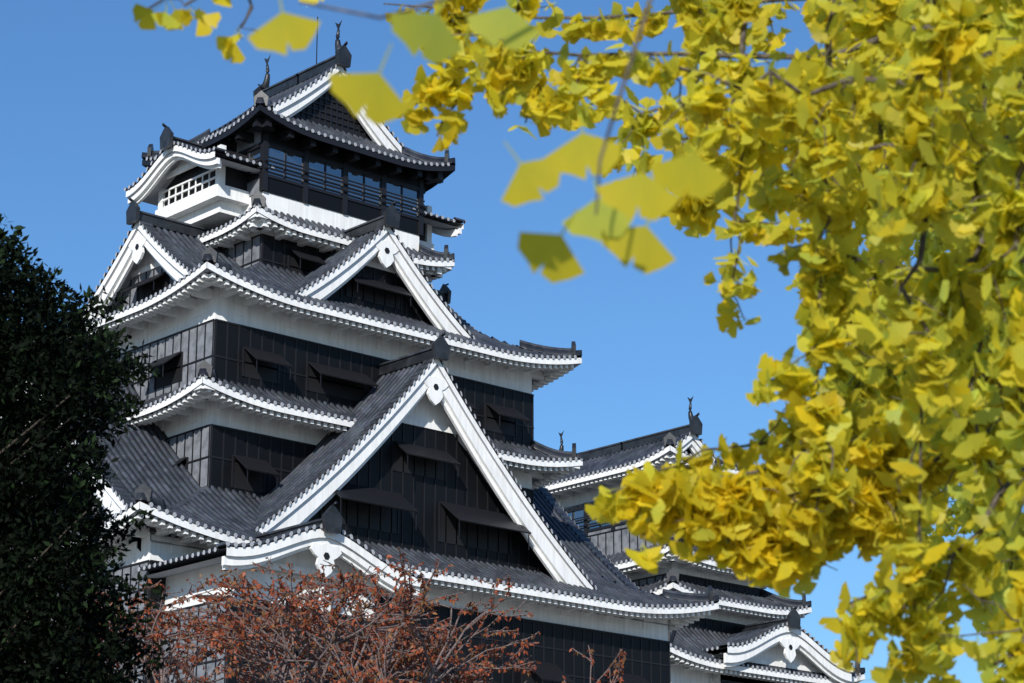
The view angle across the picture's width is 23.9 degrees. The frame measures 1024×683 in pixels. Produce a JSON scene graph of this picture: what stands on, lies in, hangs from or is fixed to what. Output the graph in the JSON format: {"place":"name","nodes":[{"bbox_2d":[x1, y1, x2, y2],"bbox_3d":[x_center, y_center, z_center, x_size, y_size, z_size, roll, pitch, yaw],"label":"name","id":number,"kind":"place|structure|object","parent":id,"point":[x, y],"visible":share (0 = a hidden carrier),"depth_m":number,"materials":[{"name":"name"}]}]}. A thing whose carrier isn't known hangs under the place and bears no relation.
{"place":"outdoors","nodes":[
{"label":"outdoors","id":0,"kind":"place"},
{"bbox_2d":[0,213,169,682],"bbox_3d":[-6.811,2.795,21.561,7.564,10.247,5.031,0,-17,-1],"label":"evergreen tree","id":1,"kind":"object","parent":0,"point":[34,351],"depth_m":21.09,"materials":[{"name":"green plant"}]},
{"bbox_2d":[72,546,626,682],"bbox_3d":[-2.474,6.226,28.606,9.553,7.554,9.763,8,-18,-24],"label":"cherry tree","id":2,"kind":"object","parent":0,"point":[290,658],"depth_m":29.19,"materials":[{"name":"brown plant"}]},
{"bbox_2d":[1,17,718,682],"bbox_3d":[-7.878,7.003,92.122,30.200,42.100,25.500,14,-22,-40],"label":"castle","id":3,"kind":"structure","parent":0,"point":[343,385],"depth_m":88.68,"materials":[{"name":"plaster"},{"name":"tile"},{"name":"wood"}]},
{"bbox_2d":[0,0,1023,682],"label":"sky","id":4,"kind":"structure","parent":0,"point":[85,90],"materials":[{"name":"blue"}]},
{"bbox_2d":[132,0,1023,682],"bbox_3d":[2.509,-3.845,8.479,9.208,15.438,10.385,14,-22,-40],"label":"ginkgo tree","id":5,"kind":"object","parent":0,"point":[754,522],"depth_m":7.48,"materials":[{"name":"yellow plant"}]},
{"bbox_2d":[545,397,865,682],"bbox_3d":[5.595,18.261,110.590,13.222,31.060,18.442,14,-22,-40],"label":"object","id":6,"kind":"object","parent":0,"point":[745,632],"visible":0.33,"depth_m":107.55,"materials":[{"name":"plaster"},{"name":"tile"},{"name":"wood"}]}
]}

